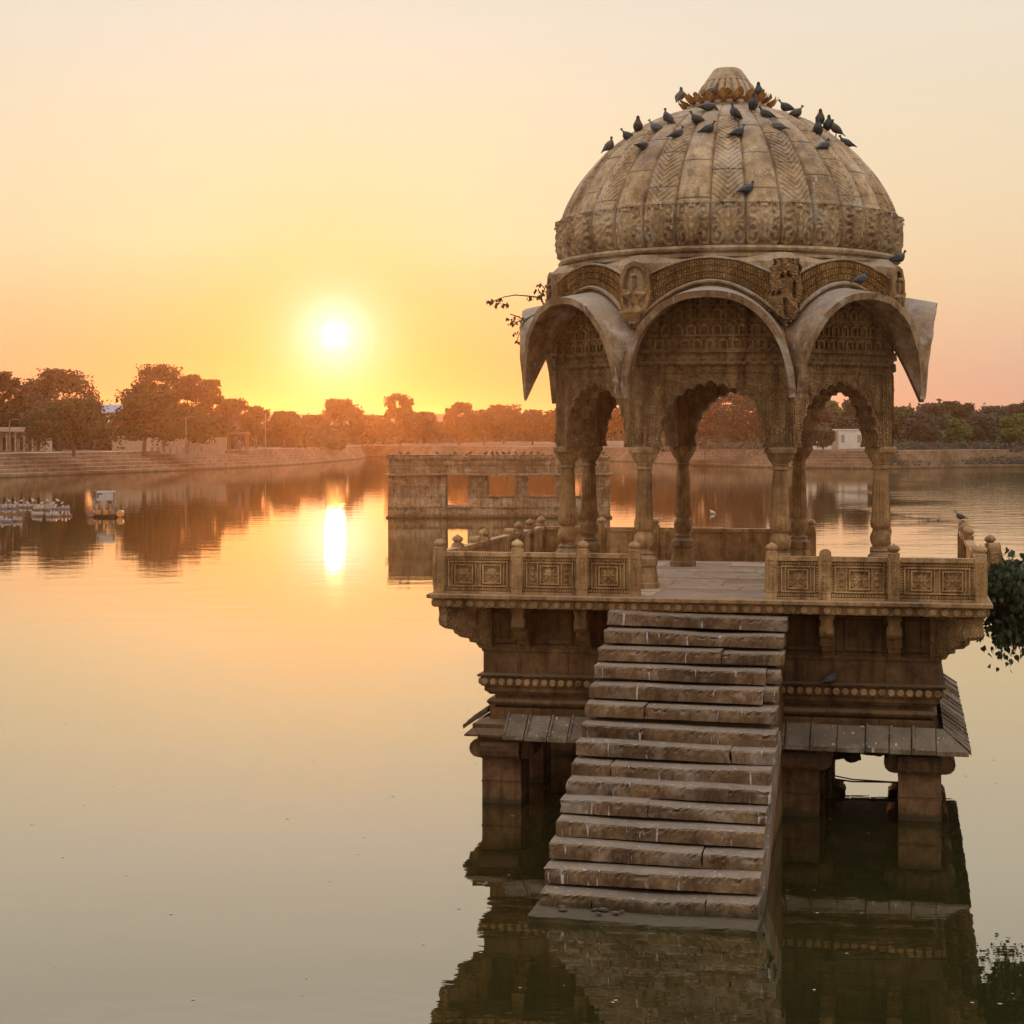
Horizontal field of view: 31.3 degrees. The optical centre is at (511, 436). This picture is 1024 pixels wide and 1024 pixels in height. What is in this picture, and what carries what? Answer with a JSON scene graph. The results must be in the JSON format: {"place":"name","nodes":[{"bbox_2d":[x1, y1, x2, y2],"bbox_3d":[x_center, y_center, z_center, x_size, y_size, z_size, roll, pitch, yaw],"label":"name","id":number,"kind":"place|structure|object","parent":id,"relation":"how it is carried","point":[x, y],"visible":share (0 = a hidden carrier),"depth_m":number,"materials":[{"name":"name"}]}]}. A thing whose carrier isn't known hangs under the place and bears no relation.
{"place":"outdoors","nodes":[
{"label":"outdoors","id":0,"kind":"place"},
{"bbox_2d":[261,414,543,425],"bbox_3d":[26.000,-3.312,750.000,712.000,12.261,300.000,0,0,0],"label":"distant ridge","id":1,"kind":"structure","parent":0,"point":[439,417],"depth_m":667.03,"materials":[{"name":"plant"}]},
{"bbox_2d":[0,440,1020,452],"bbox_3d":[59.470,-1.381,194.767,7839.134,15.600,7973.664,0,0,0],"label":"ground","id":2,"kind":"structure","parent":0,"point":[614,443],"depth_m":431.89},
{"bbox_2d":[9,419,18,452],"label":"lamp pole","id":3,"kind":"object","parent":2,"relation":"on","point":[9,433],"visible":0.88,"depth_m":235.93,"materials":[{"name":"metal"}]},
{"bbox_2d":[0,371,30,426],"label":"tree","id":4,"kind":"object","parent":2,"relation":"on","point":[10,387],"visible":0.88,"depth_m":267.20,"materials":[{"name":"green plant"}]},
{"bbox_2d":[0,427,51,452],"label":"columned gallery","id":5,"kind":"object","parent":2,"relation":"on","point":[15,442],"visible":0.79,"depth_m":251.57,"materials":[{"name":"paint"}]},
{"bbox_2d":[3,438,5,450],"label":"doorway","id":6,"kind":"structure","parent":5,"relation":"in","point":[4,439],"depth_m":251.59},
{"bbox_2d":[11,438,16,450],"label":"doorway","id":7,"kind":"structure","parent":5,"relation":"in","point":[12,439],"depth_m":251.59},
{"bbox_2d":[28,438,33,450],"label":"doorway","id":8,"kind":"structure","parent":5,"relation":"in","point":[29,445],"depth_m":251.59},
{"bbox_2d":[18,378,45,425],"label":"tree","id":9,"kind":"object","parent":2,"relation":"on","point":[28,385],"visible":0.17,"depth_m":279.05,"materials":[{"name":"green plant"}]},
{"bbox_2d":[22,367,100,450],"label":"tree","id":10,"kind":"object","parent":2,"relation":"on","point":[61,380],"visible":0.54,"depth_m":271.31,"materials":[{"name":"green plant"}]},
{"bbox_2d":[102,405,122,418],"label":"tin roofed shed","id":11,"kind":"structure","parent":2,"relation":"on","point":[112,408],"depth_m":331.54,"materials":[{"name":"white paint"}]},
{"bbox_2d":[106,388,180,455],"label":"tree","id":12,"kind":"object","parent":2,"relation":"on","point":[137,403],"visible":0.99,"depth_m":234.22,"materials":[{"name":"green plant"}]},
{"bbox_2d":[130,363,184,436],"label":"tree","id":13,"kind":"object","parent":2,"relation":"on","point":[160,373],"visible":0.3,"depth_m":273.70,"materials":[{"name":"green plant"}]},
{"bbox_2d":[112,437,226,453],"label":"garden wall","id":14,"kind":"structure","parent":2,"relation":"on","point":[219,447],"depth_m":268.00,"materials":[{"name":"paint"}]},
{"bbox_2d":[151,406,216,453],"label":"tree","id":15,"kind":"object","parent":2,"relation":"on","point":[199,431],"visible":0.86,"depth_m":260.24,"materials":[{"name":"green plant"}]},
{"bbox_2d":[171,374,220,427],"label":"tree","id":16,"kind":"object","parent":2,"relation":"on","point":[191,390],"visible":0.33,"depth_m":284.12,"materials":[{"name":"green plant"}]},
{"bbox_2d":[194,378,231,436],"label":"tree","id":17,"kind":"object","parent":2,"relation":"on","point":[224,407],"visible":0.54,"depth_m":299.03,"materials":[{"name":"green plant"}]},
{"bbox_2d":[217,397,253,441],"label":"tree","id":18,"kind":"object","parent":2,"relation":"on","point":[239,406],"visible":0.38,"depth_m":309.13,"materials":[{"name":"green plant"}]},
{"bbox_2d":[246,405,274,448],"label":"tree","id":19,"kind":"object","parent":2,"relation":"on","point":[257,415],"visible":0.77,"depth_m":329.28,"materials":[{"name":"green plant"}]},
{"bbox_2d":[263,410,306,447],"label":"tree","id":20,"kind":"object","parent":2,"relation":"on","point":[290,424],"visible":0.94,"depth_m":343.37,"materials":[{"name":"green plant"}]},
{"bbox_2d":[300,412,335,432],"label":"tree","id":21,"kind":"object","parent":2,"relation":"on","point":[314,420],"visible":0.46,"depth_m":378.36,"materials":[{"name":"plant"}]},
{"bbox_2d":[320,398,364,426],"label":"tree","id":22,"kind":"object","parent":2,"relation":"on","point":[346,410],"visible":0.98,"depth_m":438.53,"materials":[{"name":"green plant"}]},
{"bbox_2d":[383,393,414,444],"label":"tree","id":23,"kind":"object","parent":2,"relation":"on","point":[393,411],"visible":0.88,"depth_m":453.80,"materials":[{"name":"green plant"}]},
{"bbox_2d":[403,411,446,444],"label":"tree","id":24,"kind":"object","parent":2,"relation":"on","point":[423,425],"visible":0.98,"depth_m":447.74,"materials":[{"name":"green plant"}]},
{"bbox_2d":[242,413,623,450],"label":"distant woodland","id":25,"kind":"object","parent":2,"relation":"on","point":[338,438],"visible":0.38,"depth_m":366.28,"materials":[{"name":"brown plant"}]},
{"bbox_2d":[442,401,473,444],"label":"tree","id":26,"kind":"object","parent":2,"relation":"on","point":[453,420],"visible":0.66,"depth_m":438.94,"materials":[{"name":"green plant"}]},
{"bbox_2d":[458,409,505,444],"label":"tree","id":27,"kind":"object","parent":2,"relation":"on","point":[488,421],"visible":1,"depth_m":428.54,"materials":[{"name":"green plant"}]},
{"bbox_2d":[482,404,521,443],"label":"tree","id":28,"kind":"object","parent":2,"relation":"on","point":[507,413],"visible":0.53,"depth_m":438.07,"materials":[{"name":"green plant"}]},
{"bbox_2d":[0,445,1023,477],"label":"lakeside steps","id":29,"kind":"structure","parent":2,"relation":"on","point":[29,464],"depth_m":284.01,"materials":[{"name":"stone"}]},
{"bbox_2d":[17,396,128,456],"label":"tree","id":30,"kind":"object","parent":29,"relation":"on","point":[83,420],"visible":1,"depth_m":229.75,"materials":[{"name":"green plant"}]},
{"bbox_2d":[185,416,193,453],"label":"lamp pole","id":31,"kind":"object","parent":29,"relation":"on","point":[186,434],"visible":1,"depth_m":254.96,"materials":[{"name":"metal"}]},
{"bbox_2d":[225,432,250,453],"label":"stone shelter","id":32,"kind":"object","parent":29,"relation":"on","point":[230,451],"visible":1,"depth_m":262.19,"materials":[{"name":"stone"}]},
{"bbox_2d":[265,412,272,451],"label":"lamp pole","id":33,"kind":"object","parent":29,"relation":"on","point":[265,430],"visible":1,"depth_m":289.92,"materials":[{"name":"metal"}]},
{"bbox_2d":[346,415,392,446],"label":"tree","id":34,"kind":"object","parent":29,"relation":"on","point":[366,426],"visible":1,"depth_m":438.00,"materials":[{"name":"green plant"}]},
{"bbox_2d":[1,397,1023,466],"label":"undergrowth","id":35,"kind":"object","parent":2,"relation":"on","point":[724,443],"visible":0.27,"depth_m":298.15,"materials":[{"name":"green plant"}]},
{"bbox_2d":[511,409,553,444],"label":"tree","id":36,"kind":"object","parent":2,"relation":"on","point":[529,424],"visible":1,"depth_m":417.41,"materials":[{"name":"green plant"}]},
{"bbox_2d":[540,408,555,442],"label":"tree","id":37,"kind":"object","parent":2,"relation":"on","point":[551,414],"visible":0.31,"depth_m":418.55,"materials":[{"name":"green plant"}]},
{"bbox_2d":[606,407,624,443],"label":"tree","id":38,"kind":"object","parent":2,"relation":"on","point":[615,424],"visible":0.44,"depth_m":378.14,"materials":[{"name":"green plant"}]},
{"bbox_2d":[697,397,725,442],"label":"tree","id":39,"kind":"object","parent":2,"relation":"on","point":[706,430],"visible":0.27,"depth_m":329.04,"materials":[{"name":"green plant"}]},
{"bbox_2d":[716,392,763,442],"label":"tree","id":40,"kind":"object","parent":2,"relation":"on","point":[746,424],"visible":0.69,"depth_m":322.85,"materials":[{"name":"green plant"}]},
{"bbox_2d":[690,449,864,459],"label":"bank wall","id":41,"kind":"structure","parent":2,"relation":"on","point":[720,454],"depth_m":294.87,"materials":[{"name":"stone"}]},
{"bbox_2d":[816,422,836,448],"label":"tree","id":42,"kind":"object","parent":2,"relation":"on","point":[825,436],"visible":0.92,"depth_m":294.94,"materials":[{"name":"green plant"}]},
{"bbox_2d":[818,402,834,426],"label":"tree","id":43,"kind":"object","parent":2,"relation":"on","point":[826,414],"visible":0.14,"depth_m":317.60,"materials":[{"name":"green plant"}]},
{"bbox_2d":[825,400,844,428],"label":"tree","id":44,"kind":"object","parent":2,"relation":"on","point":[836,409],"visible":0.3,"depth_m":320.71,"materials":[{"name":"green plant"}]},
{"bbox_2d":[813,429,864,448],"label":"white building","id":45,"kind":"structure","parent":2,"relation":"on","point":[848,439],"depth_m":307.00,"materials":[{"name":"paint"}]},
{"bbox_2d":[831,399,859,428],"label":"tree","id":46,"kind":"object","parent":2,"relation":"on","point":[846,420],"visible":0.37,"depth_m":313.88,"materials":[{"name":"green plant"}]},
{"bbox_2d":[894,407,903,442],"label":"tree","id":47,"kind":"object","parent":2,"relation":"on","point":[897,424],"visible":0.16,"depth_m":318.94,"materials":[{"name":"green plant"}]},
{"bbox_2d":[895,406,916,441],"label":"tree","id":48,"kind":"object","parent":2,"relation":"on","point":[904,410],"visible":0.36,"depth_m":320.51,"materials":[{"name":"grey plant"}]},
{"bbox_2d":[898,410,940,444],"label":"tree","id":49,"kind":"object","parent":2,"relation":"on","point":[918,426],"visible":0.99,"depth_m":303.81,"materials":[{"name":"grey plant"}]},
{"bbox_2d":[915,402,954,442],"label":"tree","id":50,"kind":"object","parent":2,"relation":"on","point":[935,408],"visible":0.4,"depth_m":326.61,"materials":[{"name":"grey plant"}]},
{"bbox_2d":[942,401,959,412],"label":"tree","id":51,"kind":"object","parent":2,"relation":"on","point":[947,404],"visible":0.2,"depth_m":334.23,"materials":[{"name":"grey plant"}]},
{"bbox_2d":[940,418,973,442],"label":"tree","id":52,"kind":"object","parent":2,"relation":"on","point":[957,430],"visible":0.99,"depth_m":298.86,"materials":[{"name":"green plant"}]},
{"bbox_2d":[949,402,976,441],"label":"tree","id":53,"kind":"object","parent":2,"relation":"on","point":[961,411],"visible":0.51,"depth_m":330.86,"materials":[{"name":"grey plant"}]},
{"bbox_2d":[963,410,997,442],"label":"tree","id":54,"kind":"object","parent":2,"relation":"on","point":[982,424],"visible":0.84,"depth_m":313.37,"materials":[{"name":"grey plant"}]},
{"bbox_2d":[982,405,1010,442],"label":"tree","id":55,"kind":"object","parent":2,"relation":"on","point":[998,412],"visible":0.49,"depth_m":323.83,"materials":[{"name":"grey plant"}]},
{"bbox_2d":[996,413,1023,443],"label":"tree","id":56,"kind":"object","parent":2,"relation":"on","point":[1010,430],"visible":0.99,"depth_m":300.81,"materials":[{"name":"green plant"}]},
{"bbox_2d":[1001,403,1023,437],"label":"tree","id":57,"kind":"object","parent":2,"relation":"on","point":[1011,407],"visible":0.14,"depth_m":328.72,"materials":[{"name":"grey plant"}]},
{"bbox_2d":[1009,400,1023,441],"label":"tree","id":58,"kind":"object","parent":2,"relation":"on","point":[1020,409],"visible":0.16,"depth_m":324.42,"materials":[{"name":"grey plant"}]},
{"bbox_2d":[0,457,1023,1023],"bbox_3d":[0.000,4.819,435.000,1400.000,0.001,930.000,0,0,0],"label":"water","id":59,"kind":"structure","parent":0,"point":[240,691],"depth_m":23.81,"materials":[{"name":"liquid"}]},
{"bbox_2d":[0,516,12,521],"bbox_3d":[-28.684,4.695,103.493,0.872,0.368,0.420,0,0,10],"label":"rowing boat","id":60,"kind":"object","parent":59,"relation":"on","point":[2,519],"visible":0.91,"depth_m":103.38,"materials":[{"name":"paint"}]},
{"bbox_2d":[4,505,17,508],"bbox_3d":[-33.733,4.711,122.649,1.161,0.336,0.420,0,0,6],"label":"rowing boat","id":61,"kind":"object","parent":59,"relation":"on","point":[13,507],"visible":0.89,"depth_m":122.50,"materials":[{"name":"paint"}]},
{"bbox_2d":[12,516,22,521],"bbox_3d":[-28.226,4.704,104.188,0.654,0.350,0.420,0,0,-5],"label":"rowing boat","id":62,"kind":"object","parent":59,"relation":"on","point":[17,519],"visible":0.85,"depth_m":104.07,"materials":[{"name":"white paint"}]},
{"bbox_2d":[16,504,33,507],"bbox_3d":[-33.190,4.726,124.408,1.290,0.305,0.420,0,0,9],"label":"rowing boat","id":63,"kind":"object","parent":59,"relation":"on","point":[25,506],"visible":0.85,"depth_m":124.26,"materials":[{"name":"white paint"}]},
{"bbox_2d":[0,502,56,504],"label":"floating jetty","id":64,"kind":"object","parent":59,"relation":"on","point":[28,504],"visible":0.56,"depth_m":129.21,"materials":[{"name":"paint"}]},
{"bbox_2d":[32,512,42,515],"bbox_3d":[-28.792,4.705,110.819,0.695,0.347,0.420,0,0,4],"label":"rowing boat","id":65,"kind":"object","parent":59,"relation":"on","point":[37,514],"visible":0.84,"depth_m":110.70,"materials":[{"name":"white paint"}]},
{"bbox_2d":[32,505,44,509],"bbox_3d":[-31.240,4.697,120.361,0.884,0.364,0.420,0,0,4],"label":"rowing boat","id":66,"kind":"object","parent":59,"relation":"on","point":[37,508],"visible":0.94,"depth_m":120.24,"materials":[{"name":"white paint"}]},
{"bbox_2d":[42,505,52,509],"bbox_3d":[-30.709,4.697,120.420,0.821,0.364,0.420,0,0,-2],"label":"rowing boat","id":67,"kind":"object","parent":59,"relation":"on","point":[47,508],"visible":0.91,"depth_m":120.30,"materials":[{"name":"white paint"}]},
{"bbox_2d":[45,512,54,516],"bbox_3d":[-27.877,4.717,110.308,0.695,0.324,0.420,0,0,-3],"label":"rowing boat","id":68,"kind":"object","parent":59,"relation":"on","point":[48,515],"visible":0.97,"depth_m":110.17,"materials":[{"name":"white paint"}]},
{"bbox_2d":[50,505,61,509],"bbox_3d":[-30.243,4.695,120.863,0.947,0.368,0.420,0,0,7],"label":"rowing boat","id":69,"kind":"object","parent":59,"relation":"on","point":[56,508],"visible":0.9,"depth_m":120.75,"materials":[{"name":"paint"}]},
{"bbox_2d":[61,511,71,515],"bbox_3d":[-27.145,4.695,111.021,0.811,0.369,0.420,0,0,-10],"label":"rowing boat","id":70,"kind":"object","parent":59,"relation":"on","point":[66,514],"visible":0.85,"depth_m":110.90,"materials":[{"name":"white paint"}]},
{"bbox_2d":[87,491,124,516],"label":"floating raft with barrels","id":71,"kind":"object","parent":59,"relation":"on","point":[105,495],"visible":1,"depth_m":109.55,"materials":[{"name":"orange metal"}]},
{"bbox_2d":[385,453,612,517],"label":"ruined gallery","id":72,"kind":"object","parent":59,"relation":"in","point":[417,485],"visible":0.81,"depth_m":108.49,"materials":[{"name":"stone"}]},
{"bbox_2d":[426,67,1002,933],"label":"lake pavilion","id":73,"kind":"structure","parent":59,"relation":"in","point":[684,703],"depth_m":23.82,"materials":[{"name":"stone"}]},
{"bbox_2d":[486,283,545,344],"bbox_3d":[0.065,-1.757,26.120,0.882,0.910,0.263,0,0,0],"label":"peepal sapling","id":74,"kind":"object","parent":73,"relation":"on","point":[538,297],"visible":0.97,"depth_m":26.11,"materials":[{"name":"green plant"}]},
{"bbox_2d":[601,136,613,152],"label":"pigeon","id":75,"kind":"object","parent":73,"relation":"on","point":[609,145],"visible":0.99,"depth_m":25.84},
{"bbox_2d":[620,128,632,139],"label":"pigeon","id":76,"kind":"object","parent":73,"relation":"on","point":[627,135],"visible":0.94,"depth_m":25.58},
{"bbox_2d":[633,116,642,132],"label":"pigeon","id":77,"kind":"object","parent":73,"relation":"on","point":[637,126],"visible":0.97,"depth_m":25.58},
{"bbox_2d":[633,142,647,149],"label":"pigeon","id":78,"kind":"object","parent":73,"relation":"on","point":[642,145],"visible":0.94,"depth_m":24.91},
{"bbox_2d":[648,119,662,131],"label":"pigeon","id":79,"kind":"object","parent":73,"relation":"on","point":[655,126],"visible":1,"depth_m":25.19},
{"bbox_2d":[663,108,675,123],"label":"pigeon","id":80,"kind":"object","parent":73,"relation":"on","point":[667,117],"visible":1,"depth_m":25.17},
{"bbox_2d":[666,126,683,137],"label":"pigeon","id":81,"kind":"object","parent":73,"relation":"on","point":[676,133],"visible":1,"depth_m":24.74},
{"bbox_2d":[675,87,683,104],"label":"pigeon","id":82,"kind":"object","parent":73,"relation":"on","point":[679,94],"visible":0.98,"depth_m":26.30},
{"bbox_2d":[689,110,704,124],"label":"pigeon","id":83,"kind":"object","parent":73,"relation":"on","point":[696,118],"visible":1,"depth_m":24.92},
{"bbox_2d":[697,120,715,132],"bbox_3d":[2.626,-4.183,24.687,0.281,0.193,0.137,0,0,20],"label":"pigeon","id":84,"kind":"object","parent":73,"relation":"on","point":[708,128],"visible":1,"depth_m":24.64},
{"bbox_2d":[696,103,718,110],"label":"pigeon","id":85,"kind":"object","parent":73,"relation":"on","point":[708,106],"visible":1,"depth_m":25.23,"materials":[{"name":"grey"}]},
{"bbox_2d":[701,82,719,95],"bbox_3d":[2.808,-4.911,25.837,0.281,0.193,0.137,0,0,30],"label":"pigeon","id":86,"kind":"object","parent":73,"relation":"on","point":[712,89],"visible":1,"depth_m":25.77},
{"bbox_2d":[730,102,742,121],"bbox_3d":[3.070,-4.428,24.887,0.206,0.264,0.137,0,0,-20],"label":"pigeon","id":87,"kind":"object","parent":73,"relation":"on","point":[735,113],"visible":1,"depth_m":24.84,"materials":[{"name":"grey"}]},
{"bbox_2d":[727,124,745,137],"bbox_3d":[3.016,-4.122,24.543,0.281,0.193,0.137,0,0,-20],"label":"pigeon","id":88,"kind":"object","parent":73,"relation":"on","point":[738,131],"visible":1,"depth_m":24.51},
{"bbox_2d":[736,180,753,194],"bbox_3d":[3.063,-3.278,23.959,0.281,0.193,0.137,0,0,-25],"label":"pigeon","id":89,"kind":"object","parent":73,"relation":"on","point":[747,188],"visible":1,"depth_m":23.92,"materials":[{"name":"grey"}]},
{"bbox_2d":[748,93,757,112],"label":"pigeon","id":90,"kind":"object","parent":73,"relation":"on","point":[753,103],"visible":1,"depth_m":25.14,"materials":[{"name":"grey"}]},
{"bbox_2d":[754,82,762,94],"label":"pigeon","id":91,"kind":"object","parent":73,"relation":"on","point":[758,89],"visible":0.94,"depth_m":25.88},
{"bbox_2d":[758,105,776,117],"bbox_3d":[3.504,-4.442,25.006,0.281,0.193,0.137,0,0,-10],"label":"pigeon","id":92,"kind":"object","parent":73,"relation":"on","point":[766,113],"visible":1,"depth_m":24.96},
{"bbox_2d":[770,118,789,129],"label":"pigeon","id":93,"kind":"object","parent":73,"relation":"on","point":[778,125],"visible":1,"depth_m":24.71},
{"bbox_2d":[778,99,794,110],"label":"pigeon","id":94,"kind":"object","parent":73,"relation":"on","point":[785,106],"visible":0.89,"depth_m":25.69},
{"bbox_2d":[789,105,803,117],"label":"pigeon","id":95,"kind":"object","parent":73,"relation":"on","point":[796,112],"visible":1,"depth_m":25.40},
{"bbox_2d":[813,118,822,136],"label":"pigeon","id":96,"kind":"object","parent":73,"relation":"on","point":[818,128],"visible":0.97,"depth_m":25.00,"materials":[{"name":"grey"}]},
{"bbox_2d":[815,108,824,124],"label":"pigeon","id":97,"kind":"object","parent":73,"relation":"on","point":[820,116],"visible":0.59,"depth_m":25.67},
{"bbox_2d":[815,138,829,149],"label":"pigeon","id":98,"kind":"object","parent":73,"relation":"on","point":[824,145],"visible":1,"depth_m":24.73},
{"bbox_2d":[823,114,831,131],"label":"pigeon","id":99,"kind":"object","parent":73,"relation":"on","point":[827,123],"visible":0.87,"depth_m":25.69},
{"bbox_2d":[820,669,836,683],"bbox_3d":[4.002,3.028,23.053,0.281,0.193,0.137,0,0,-30],"label":"pigeon","id":100,"kind":"object","parent":73,"relation":"on","point":[831,677],"visible":1,"depth_m":23.02,"materials":[{"name":"grey"}]},
{"bbox_2d":[831,119,844,137],"bbox_3d":[4.590,-4.343,25.675,0.206,0.263,0.137,0,0,20],"label":"pigeon","id":101,"kind":"object","parent":73,"relation":"on","point":[836,128],"visible":0.98,"depth_m":25.64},
{"bbox_2d":[839,135,856,146],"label":"pigeon","id":102,"kind":"object","parent":73,"relation":"on","point":[847,142],"visible":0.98,"depth_m":25.52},
{"bbox_2d":[850,271,866,284],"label":"pigeon","id":103,"kind":"object","parent":73,"relation":"on","point":[860,279],"visible":1,"depth_m":23.78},
{"bbox_2d":[890,250,906,263],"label":"pigeon","id":104,"kind":"object","parent":73,"relation":"on","point":[899,258],"visible":0.99,"depth_m":25.07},
{"bbox_2d":[955,511,967,519],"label":"pigeon","id":105,"kind":"object","parent":73,"relation":"on","point":[960,516],"visible":1,"depth_m":28.88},
{"bbox_2d":[976,547,1023,672],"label":"peepal shrub","id":106,"kind":"object","parent":73,"relation":"hanging from","point":[1005,618],"visible":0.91,"depth_m":23.51,"materials":[{"name":"green plant"}]},
{"bbox_2d":[0,0,1023,418],"label":"sky","id":107,"kind":"structure","parent":0,"point":[291,205],"materials":[{"name":"orange"}]},
{"bbox_2d":[54,584,1013,1003],"bbox_3d":[0.033,4.813,37.121,31.457,0.001,45.179,0,0,0],"label":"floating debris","id":108,"kind":"object","parent":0,"point":[404,774],"visible":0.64,"depth_m":19.42,"materials":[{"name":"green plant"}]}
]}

